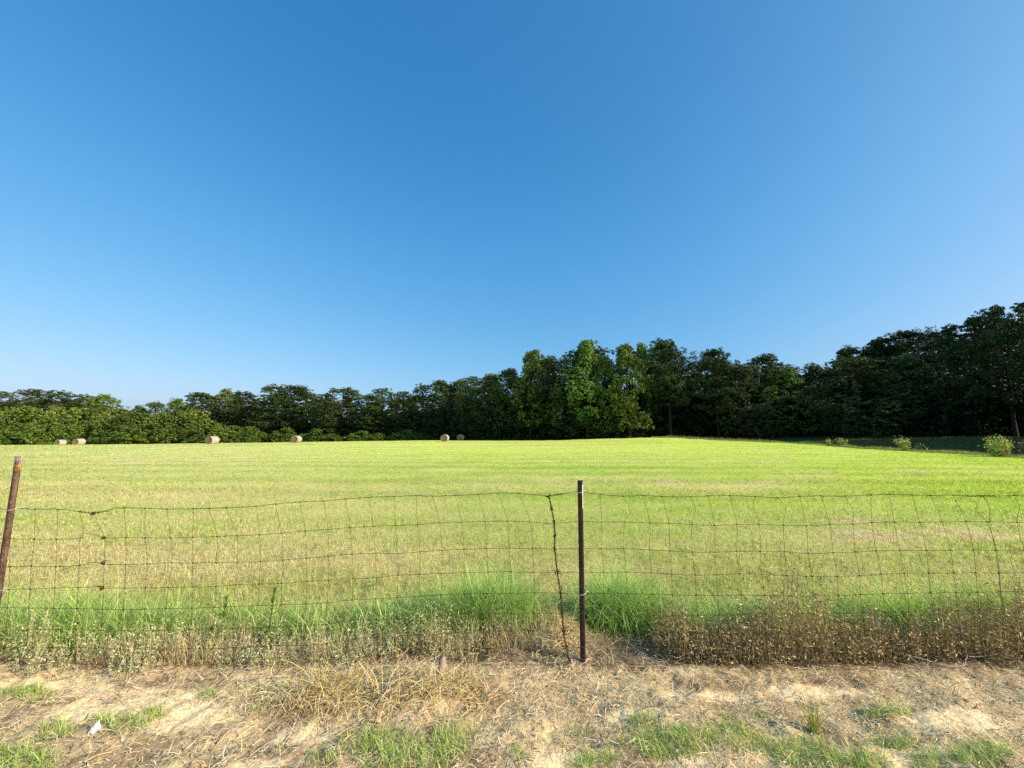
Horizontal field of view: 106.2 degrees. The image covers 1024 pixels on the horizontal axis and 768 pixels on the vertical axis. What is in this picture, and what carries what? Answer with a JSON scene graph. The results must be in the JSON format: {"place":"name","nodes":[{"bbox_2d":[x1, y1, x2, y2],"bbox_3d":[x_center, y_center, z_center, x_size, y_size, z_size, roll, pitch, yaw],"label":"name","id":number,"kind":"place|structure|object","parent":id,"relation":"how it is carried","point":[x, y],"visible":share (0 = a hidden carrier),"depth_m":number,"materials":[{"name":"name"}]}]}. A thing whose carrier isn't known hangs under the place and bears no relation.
{"place":"outdoors","nodes":[
{"label":"outdoors","id":0,"kind":"place"},
{"bbox_2d":[0,436,1023,767],"bbox_3d":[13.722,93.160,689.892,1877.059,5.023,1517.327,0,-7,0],"label":"ground","id":1,"kind":"structure","parent":0,"point":[178,722],"depth_m":3.81,"materials":[{"name":"plant"}]},
{"bbox_2d":[0,417,9,444],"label":"shrub","id":2,"kind":"object","parent":1,"relation":"on","point":[2,426],"visible":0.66,"depth_m":126.85,"materials":[{"name":"green plant"}]},
{"bbox_2d":[0,391,19,411],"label":"pine tree","id":3,"kind":"object","parent":1,"relation":"on","point":[5,395],"visible":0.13,"depth_m":150.08,"materials":[{"name":"green plant"}]},
{"bbox_2d":[0,424,22,443],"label":"shrub","id":4,"kind":"object","parent":1,"relation":"on","point":[12,428],"visible":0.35,"depth_m":128.81,"materials":[{"name":"green plant"}]},
{"bbox_2d":[0,407,33,430],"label":"shrub","id":5,"kind":"object","parent":1,"relation":"on","point":[7,410],"visible":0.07,"depth_m":136.78,"materials":[{"name":"green plant"}]},
{"bbox_2d":[1,405,44,440],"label":"shrub","id":6,"kind":"object","parent":1,"relation":"on","point":[30,413],"visible":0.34,"depth_m":133.32,"materials":[{"name":"green plant"}]},
{"bbox_2d":[0,424,46,444],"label":"shrub","id":7,"kind":"object","parent":1,"relation":"on","point":[8,442],"visible":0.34,"depth_m":124.73,"materials":[{"name":"green plant"}]},
{"bbox_2d":[0,389,52,421],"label":"pine tree","id":8,"kind":"object","parent":1,"relation":"on","point":[28,393],"visible":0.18,"depth_m":148.36,"materials":[{"name":"green plant"}]},
{"bbox_2d":[11,416,65,444],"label":"shrub","id":9,"kind":"object","parent":1,"relation":"on","point":[53,423],"visible":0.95,"depth_m":122.11,"materials":[{"name":"green plant"}]},
{"bbox_2d":[25,405,67,427],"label":"shrub","id":10,"kind":"object","parent":1,"relation":"on","point":[52,412],"visible":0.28,"depth_m":135.82,"materials":[{"name":"green plant"}]},
{"bbox_2d":[30,418,71,444],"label":"shrub","id":11,"kind":"object","parent":1,"relation":"on","point":[66,422],"visible":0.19,"depth_m":129.91,"materials":[{"name":"green plant"}]},
{"bbox_2d":[16,390,86,412],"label":"pine tree","id":12,"kind":"object","parent":1,"relation":"on","point":[67,396],"visible":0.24,"depth_m":148.00,"materials":[{"name":"green plant"}]},
{"bbox_2d":[51,407,90,437],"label":"shrub","id":13,"kind":"object","parent":1,"relation":"on","point":[73,417],"visible":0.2,"depth_m":134.85,"materials":[{"name":"green plant"}]},
{"bbox_2d":[56,424,90,444],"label":"shrub","id":14,"kind":"object","parent":1,"relation":"on","point":[62,435],"visible":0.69,"depth_m":123.79,"materials":[{"name":"green plant"}]},
{"bbox_2d":[66,394,98,411],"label":"pine tree","id":15,"kind":"object","parent":1,"relation":"on","point":[87,396],"visible":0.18,"depth_m":151.69,"materials":[{"name":"green plant"}]},
{"bbox_2d":[69,420,101,444],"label":"shrub","id":16,"kind":"object","parent":1,"relation":"on","point":[86,424],"visible":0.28,"depth_m":126.08,"materials":[{"name":"green plant"}]},
{"bbox_2d":[71,409,103,428],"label":"shrub","id":17,"kind":"object","parent":1,"relation":"on","point":[91,411],"visible":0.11,"depth_m":136.29,"materials":[{"name":"green plant"}]},
{"bbox_2d":[86,415,117,444],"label":"shrub","id":18,"kind":"object","parent":1,"relation":"on","point":[99,424],"visible":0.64,"depth_m":124.57,"materials":[{"name":"green plant"}]},
{"bbox_2d":[80,393,128,415],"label":"broadleaf tree","id":19,"kind":"object","parent":1,"relation":"on","point":[100,400],"visible":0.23,"depth_m":144.17,"materials":[{"name":"green plant"}]},
{"bbox_2d":[83,408,135,438],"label":"shrub","id":20,"kind":"object","parent":1,"relation":"on","point":[118,412],"visible":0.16,"depth_m":136.46,"materials":[{"name":"green plant"}]},
{"bbox_2d":[96,415,134,443],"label":"shrub","id":21,"kind":"object","parent":1,"relation":"on","point":[125,420],"visible":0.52,"depth_m":126.03,"materials":[{"name":"green plant"}]},
{"bbox_2d":[108,411,153,441],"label":"shrub","id":22,"kind":"object","parent":1,"relation":"on","point":[136,416],"visible":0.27,"depth_m":135.62,"materials":[{"name":"green plant"}]},
{"bbox_2d":[110,424,155,443],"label":"shrub","id":23,"kind":"object","parent":1,"relation":"on","point":[123,437],"visible":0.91,"depth_m":118.05,"materials":[{"name":"green plant"}]},
{"bbox_2d":[130,423,160,443],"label":"shrub","id":24,"kind":"object","parent":1,"relation":"on","point":[151,428],"visible":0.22,"depth_m":122.22,"materials":[{"name":"green plant"}]},
{"bbox_2d":[142,402,165,415],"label":"broadleaf tree","id":25,"kind":"object","parent":1,"relation":"on","point":[157,405],"visible":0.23,"depth_m":188.63,"materials":[{"name":"green plant"}]},
{"bbox_2d":[148,412,182,443],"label":"shrub","id":26,"kind":"object","parent":1,"relation":"on","point":[161,430],"visible":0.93,"depth_m":120.89,"materials":[{"name":"green plant"}]},
{"bbox_2d":[165,397,188,412],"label":"broadleaf tree","id":27,"kind":"object","parent":1,"relation":"on","point":[176,402],"visible":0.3,"depth_m":164.15,"materials":[{"name":"green plant"}]},
{"bbox_2d":[165,413,204,443],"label":"shrub","id":28,"kind":"object","parent":1,"relation":"on","point":[179,428],"visible":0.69,"depth_m":123.09,"materials":[{"name":"green plant"}]},
{"bbox_2d":[163,408,221,443],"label":"shrub","id":29,"kind":"object","parent":1,"relation":"on","point":[198,415],"visible":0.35,"depth_m":137.14,"materials":[{"name":"green plant"}]},
{"bbox_2d":[177,429,207,442],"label":"shrub","id":30,"kind":"object","parent":1,"relation":"on","point":[197,436],"visible":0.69,"depth_m":120.90,"materials":[{"name":"green plant"}]},
{"bbox_2d":[176,392,225,433],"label":"pine tree","id":31,"kind":"object","parent":1,"relation":"on","point":[205,398],"visible":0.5,"depth_m":148.85,"materials":[{"name":"green plant"}]},
{"bbox_2d":[205,436,219,443],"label":"hay bale","id":32,"kind":"object","parent":1,"relation":"on","point":[212,439],"visible":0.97,"depth_m":72.57},
{"bbox_2d":[212,595,234,644],"bbox_3d":[-2.095,1.721,2.774,0.154,0.399,0.164,6,-9,-38],"label":"leafy weed","id":33,"kind":"object","parent":1,"relation":"on","point":[225,604],"visible":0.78,"depth_m":2.79,"materials":[{"name":"green plant"}]},
{"bbox_2d":[208,388,240,433],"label":"broadleaf tree","id":34,"kind":"object","parent":1,"relation":"on","point":[224,394],"visible":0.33,"depth_m":158.42,"materials":[{"name":"green plant"}]},
{"bbox_2d":[212,425,242,442],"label":"shrub","id":35,"kind":"object","parent":1,"relation":"on","point":[233,430],"visible":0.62,"depth_m":123.02,"materials":[{"name":"green plant"}]},
{"bbox_2d":[220,390,262,439],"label":"pine tree","id":36,"kind":"object","parent":1,"relation":"on","point":[229,410],"visible":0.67,"depth_m":147.81,"materials":[{"name":"green plant"}]},
{"bbox_2d":[226,426,261,442],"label":"shrub","id":37,"kind":"object","parent":1,"relation":"on","point":[247,433],"visible":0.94,"depth_m":116.21,"materials":[{"name":"green plant"}]},
{"bbox_2d":[253,431,273,442],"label":"shrub","id":38,"kind":"object","parent":1,"relation":"on","point":[263,438],"visible":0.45,"depth_m":135.60,"materials":[{"name":"green plant"}]},
{"bbox_2d":[242,384,294,439],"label":"pine tree","id":39,"kind":"object","parent":1,"relation":"on","point":[262,408],"visible":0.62,"depth_m":141.48,"materials":[{"name":"green plant"}]},
{"bbox_2d":[259,586,279,644],"bbox_3d":[-1.774,1.701,2.826,0.158,0.430,0.172,6,-9,-37],"label":"leafy weed","id":40,"kind":"object","parent":1,"relation":"on","point":[274,591],"visible":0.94,"depth_m":2.83,"materials":[{"name":"green plant"}]},
{"bbox_2d":[266,427,296,441],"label":"shrub","id":41,"kind":"object","parent":1,"relation":"on","point":[277,434],"visible":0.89,"depth_m":132.53,"materials":[{"name":"green plant"}]},
{"bbox_2d":[0,588,568,678],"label":"pale weeds","id":42,"kind":"object","parent":1,"relation":"on","point":[181,651],"visible":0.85,"depth_m":2.65,"materials":[{"name":"plant"}]},
{"bbox_2d":[263,384,317,432],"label":"pine tree","id":43,"kind":"object","parent":1,"relation":"on","point":[305,394],"visible":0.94,"depth_m":139.25,"materials":[{"name":"green plant"}]},
{"bbox_2d":[304,428,324,441],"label":"shrub","id":44,"kind":"object","parent":1,"relation":"on","point":[313,434],"visible":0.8,"depth_m":129.05,"materials":[{"name":"green plant"}]},
{"bbox_2d":[306,393,336,434],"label":"pine tree","id":45,"kind":"object","parent":1,"relation":"on","point":[315,416],"visible":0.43,"depth_m":138.41,"materials":[{"name":"green plant"}]},
{"bbox_2d":[320,434,342,441],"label":"shrub","id":46,"kind":"object","parent":1,"relation":"on","point":[335,437],"visible":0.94,"depth_m":127.29,"materials":[{"name":"green plant"}]},
{"bbox_2d":[314,387,362,440],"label":"pine tree","id":47,"kind":"object","parent":1,"relation":"on","point":[338,405],"visible":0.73,"depth_m":137.01,"materials":[{"name":"green plant"}]},
{"bbox_2d":[339,431,372,440],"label":"shrub","id":48,"kind":"object","parent":1,"relation":"on","point":[356,435],"visible":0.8,"depth_m":125.51,"materials":[{"name":"green plant"}]},
{"bbox_2d":[346,394,383,437],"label":"pine tree","id":49,"kind":"object","parent":1,"relation":"on","point":[369,397],"visible":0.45,"depth_m":134.60,"materials":[{"name":"green plant"}]},
{"bbox_2d":[368,433,391,440],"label":"shrub","id":50,"kind":"object","parent":1,"relation":"on","point":[377,437],"visible":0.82,"depth_m":122.81,"materials":[{"name":"green plant"}]},
{"bbox_2d":[358,388,404,434],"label":"pine tree","id":51,"kind":"object","parent":1,"relation":"on","point":[378,398],"visible":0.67,"depth_m":131.45,"materials":[{"name":"green plant"}]},
{"bbox_2d":[388,391,414,440],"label":"pine tree","id":52,"kind":"object","parent":1,"relation":"on","point":[402,395],"visible":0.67,"depth_m":128.60,"materials":[{"name":"green plant"}]},
{"bbox_2d":[387,430,417,440],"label":"shrub","id":53,"kind":"object","parent":1,"relation":"on","point":[407,436],"visible":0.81,"depth_m":118.53,"materials":[{"name":"green plant"}]},
{"bbox_2d":[403,383,438,432],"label":"pine tree","id":54,"kind":"object","parent":1,"relation":"on","point":[417,398],"visible":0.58,"depth_m":124.63,"materials":[{"name":"green plant"}]},
{"bbox_2d":[413,433,436,439],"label":"shrub","id":55,"kind":"object","parent":1,"relation":"on","point":[421,436],"visible":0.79,"depth_m":115.03,"materials":[{"name":"green plant"}]},
{"bbox_2d":[421,380,456,425],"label":"pine tree","id":56,"kind":"object","parent":1,"relation":"on","point":[438,385],"visible":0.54,"depth_m":121.53,"materials":[{"name":"green plant"}]},
{"bbox_2d":[438,655,445,676],"bbox_3d":[-0.437,1.769,2.363,0.049,0.170,0.036,6,-9,-22],"label":"wooden stake","id":57,"kind":"object","parent":1,"relation":"on","point":[442,662],"visible":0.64,"depth_m":2.36,"materials":[{"name":"grey wood"}]},
{"bbox_2d":[440,378,469,416],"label":"pine tree","id":58,"kind":"object","parent":1,"relation":"on","point":[454,383],"visible":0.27,"depth_m":120.08,"materials":[{"name":"green plant"}]},
{"bbox_2d":[453,376,484,436],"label":"pine tree","id":59,"kind":"object","parent":1,"relation":"on","point":[472,380],"visible":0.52,"depth_m":107.93,"materials":[{"name":"green plant"}]},
{"bbox_2d":[469,373,504,434],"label":"pine tree","id":60,"kind":"object","parent":1,"relation":"on","point":[489,379],"visible":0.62,"depth_m":100.02,"materials":[{"name":"green plant"}]},
{"bbox_2d":[487,368,526,439],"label":"pine tree","id":61,"kind":"object","parent":1,"relation":"on","point":[510,372],"visible":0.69,"depth_m":95.18,"materials":[{"name":"green plant"}]},
{"bbox_2d":[0,668,1022,767],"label":"verge grass","id":62,"kind":"structure","parent":1,"relation":"on","point":[419,745],"depth_m":1.89,"materials":[{"name":"plant"}]},
{"bbox_2d":[0,437,1023,639],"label":"field grass","id":63,"kind":"structure","parent":1,"relation":"on","point":[958,538],"depth_m":6.15,"materials":[{"name":"plant"}]},
{"bbox_2d":[0,456,1023,767],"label":"straw litter","id":64,"kind":"object","parent":1,"relation":"on","point":[422,676],"visible":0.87,"depth_m":2.19,"materials":[{"name":"plant"}]},
{"bbox_2d":[0,456,1023,670],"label":"wire fence","id":65,"kind":"object","parent":1,"relation":"on","point":[11,508],"visible":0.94,"depth_m":2.61,"materials":[{"name":"metal"}]},
{"bbox_2d":[506,349,553,439],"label":"broadleaf tree","id":66,"kind":"object","parent":1,"relation":"on","point":[531,364],"visible":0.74,"depth_m":91.67,"materials":[{"name":"green plant"}]},
{"bbox_2d":[527,355,565,439],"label":"tree","id":67,"kind":"object","parent":1,"relation":"on","point":[549,360],"visible":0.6,"depth_m":90.44,"materials":[{"name":"green plant"}]},
{"bbox_2d":[539,361,572,399],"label":"pine tree","id":68,"kind":"object","parent":1,"relation":"on","point":[558,370],"visible":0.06,"depth_m":101.91,"materials":[{"name":"green plant"}]},
{"bbox_2d":[547,349,593,439],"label":"pine tree","id":69,"kind":"object","parent":1,"relation":"on","point":[557,411],"visible":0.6,"depth_m":86.67,"materials":[{"name":"green plant"}]},
{"bbox_2d":[564,339,611,438],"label":"broadleaf tree","id":70,"kind":"object","parent":1,"relation":"on","point":[587,348],"visible":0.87,"depth_m":84.70,"materials":[{"name":"green plant"}]},
{"bbox_2d":[565,345,615,437],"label":"pine tree","id":71,"kind":"object","parent":1,"relation":"on","point":[598,352],"visible":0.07,"depth_m":92.36,"materials":[{"name":"green plant"}]},
{"bbox_2d":[589,355,621,438],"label":"broadleaf tree","id":72,"kind":"object","parent":1,"relation":"on","point":[604,365],"visible":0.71,"depth_m":84.11,"materials":[{"name":"green plant"}]},
{"bbox_2d":[227,362,1023,442],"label":"undergrowth","id":73,"kind":"object","parent":1,"relation":"on","point":[976,423],"visible":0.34,"depth_m":83.79,"materials":[{"name":"green plant"}]},
{"bbox_2d":[601,342,655,437],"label":"broadleaf tree","id":74,"kind":"object","parent":1,"relation":"on","point":[624,354],"visible":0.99,"depth_m":81.24,"materials":[{"name":"green plant"}]},
{"bbox_2d":[614,351,651,408],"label":"pine tree","id":75,"kind":"object","parent":1,"relation":"on","point":[636,353],"visible":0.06,"depth_m":96.10,"materials":[{"name":"green plant"}]},
{"bbox_2d":[634,342,658,437],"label":"broadleaf tree","id":76,"kind":"object","parent":1,"relation":"on","point":[641,349],"visible":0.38,"depth_m":85.64,"materials":[{"name":"green plant"}]},
{"bbox_2d":[639,337,712,435],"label":"pine tree","id":77,"kind":"object","parent":1,"relation":"on","point":[663,348],"visible":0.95,"depth_m":83.03,"materials":[{"name":"green plant"}]},
{"bbox_2d":[649,356,703,424],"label":"pine tree","id":78,"kind":"object","parent":1,"relation":"on","point":[684,365],"visible":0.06,"depth_m":94.47,"materials":[{"name":"green plant"}]},
{"bbox_2d":[681,360,711,429],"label":"pine tree","id":79,"kind":"object","parent":1,"relation":"on","point":[693,368],"visible":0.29,"depth_m":88.63,"materials":[{"name":"green plant"}]},
{"bbox_2d":[686,347,747,438],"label":"pine tree","id":80,"kind":"object","parent":1,"relation":"on","point":[709,359],"visible":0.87,"depth_m":81.26,"materials":[{"name":"green plant"}]},
{"bbox_2d":[709,361,781,438],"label":"broadleaf tree","id":81,"kind":"object","parent":1,"relation":"on","point":[743,369],"visible":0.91,"depth_m":77.82,"materials":[{"name":"green plant"}]},
{"bbox_2d":[734,353,792,419],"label":"pine tree","id":82,"kind":"object","parent":1,"relation":"on","point":[764,359],"visible":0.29,"depth_m":85.31,"materials":[{"name":"green plant"}]},
{"bbox_2d":[774,362,803,387],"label":"pine tree","id":83,"kind":"object","parent":1,"relation":"on","point":[782,364],"visible":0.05,"depth_m":90.75,"materials":[{"name":"green plant"}]},
{"bbox_2d":[757,366,824,436],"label":"broadleaf tree","id":84,"kind":"object","parent":1,"relation":"on","point":[785,374],"visible":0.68,"depth_m":77.74,"materials":[{"name":"green plant"}]},
{"bbox_2d":[799,362,827,391],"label":"broadleaf tree","id":85,"kind":"object","parent":1,"relation":"on","point":[813,367],"visible":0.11,"depth_m":86.65,"materials":[{"name":"green plant"}]},
{"bbox_2d":[791,694,836,732],"bbox_3d":[1.587,1.742,2.035,0.199,0.176,0.219,5,-9,-36],"label":"grass plant","id":86,"kind":"object","parent":1,"relation":"on","point":[813,722],"depth_m":2.02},
{"bbox_2d":[634,537,1023,677],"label":"brown brush","id":87,"kind":"object","parent":1,"relation":"on","point":[824,639],"visible":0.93,"depth_m":2.67,"materials":[{"name":"plant"}]},
{"bbox_2d":[652,434,1023,457],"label":"edge grass","id":88,"kind":"structure","parent":1,"relation":"on","point":[912,450],"depth_m":40.53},
{"bbox_2d":[811,344,876,401],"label":"pine tree","id":89,"kind":"object","parent":1,"relation":"on","point":[846,351],"visible":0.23,"depth_m":78.36,"materials":[{"name":"green plant"}]},
{"bbox_2d":[795,355,922,437],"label":"broadleaf tree","id":90,"kind":"object","parent":1,"relation":"on","point":[853,364],"visible":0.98,"depth_m":68.31,"materials":[{"name":"green plant"}]},
{"bbox_2d":[706,434,1023,455],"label":"rough grass","id":91,"kind":"structure","parent":1,"relation":"on","point":[956,448],"depth_m":53.47,"materials":[{"name":"plant"}]},
{"bbox_2d":[847,334,919,390],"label":"pine tree","id":92,"kind":"object","parent":1,"relation":"on","point":[872,349],"visible":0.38,"depth_m":76.13,"materials":[{"name":"green plant"}]},
{"bbox_2d":[893,435,911,450],"bbox_3d":[36.249,5.492,35.679,1.218,1.572,1.646,-6,-10,39],"label":"sapling","id":93,"kind":"object","parent":1,"relation":"on","point":[902,444],"visible":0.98,"depth_m":35.52,"materials":[{"name":"plant"}]},
{"bbox_2d":[874,325,951,390],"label":"pine tree","id":94,"kind":"object","parent":1,"relation":"on","point":[912,335],"visible":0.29,"depth_m":73.69,"materials":[{"name":"green plant"}]},
{"bbox_2d":[865,353,970,433],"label":"broadleaf tree","id":95,"kind":"object","parent":1,"relation":"on","point":[910,361],"visible":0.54,"depth_m":67.91,"materials":[{"name":"green plant"}]},
{"bbox_2d":[918,323,992,436],"bbox_3d":[74.143,-0.722,64.301,6.942,19.664,8.317,4,-8,-25],"label":"pine tree","id":96,"kind":"object","parent":1,"relation":"on","point":[946,332],"visible":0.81,"depth_m":64.71,"materials":[{"name":"green plant"}]},
{"bbox_2d":[924,337,991,373],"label":"pine tree","id":97,"kind":"object","parent":1,"relation":"on","point":[958,360],"visible":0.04,"depth_m":78.77,"materials":[{"name":"green plant"}]},
{"bbox_2d":[946,308,1019,435],"bbox_3d":[78.121,-1.671,63.553,9.324,21.386,7.155,-2,-8,13],"label":"pine tree","id":98,"kind":"object","parent":1,"relation":"on","point":[974,319],"visible":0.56,"depth_m":63.70,"materials":[{"name":"green plant"}]},
{"bbox_2d":[948,329,1021,384],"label":"broadleaf tree","id":99,"kind":"object","parent":1,"relation":"on","point":[996,377],"visible":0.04,"depth_m":71.89,"materials":[{"name":"green plant"}]},
{"bbox_2d":[955,322,1023,381],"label":"pine tree","id":100,"kind":"object","parent":1,"relation":"on","point":[1010,349],"visible":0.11,"depth_m":70.67,"materials":[{"name":"green plant"}]},
{"bbox_2d":[958,304,1023,436],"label":"pine tree","id":101,"kind":"object","parent":1,"relation":"on","point":[993,311],"visible":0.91,"depth_m":60.76,"materials":[{"name":"green plant"}]},
{"bbox_2d":[977,434,1018,456],"bbox_3d":[34.603,4.323,27.265,1.800,1.819,1.870,0,-7,0],"label":"sapling","id":102,"kind":"object","parent":1,"relation":"on","point":[998,450],"visible":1,"depth_m":27.02,"materials":[{"name":"green plant"}]},
{"bbox_2d":[994,302,1023,406],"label":"pine tree","id":103,"kind":"object","parent":1,"relation":"on","point":[1019,310],"visible":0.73,"depth_m":59.84,"materials":[{"name":"green plant"}]},
{"bbox_2d":[0,542,1023,662],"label":"tall grass","id":104,"kind":"structure","parent":0,"point":[617,608],"depth_m":3.02,"materials":[{"name":"plant"}]},
{"bbox_2d":[0,0,1023,422],"label":"sky","id":105,"kind":"structure","parent":0,"point":[206,196],"materials":[{"name":"blue"}]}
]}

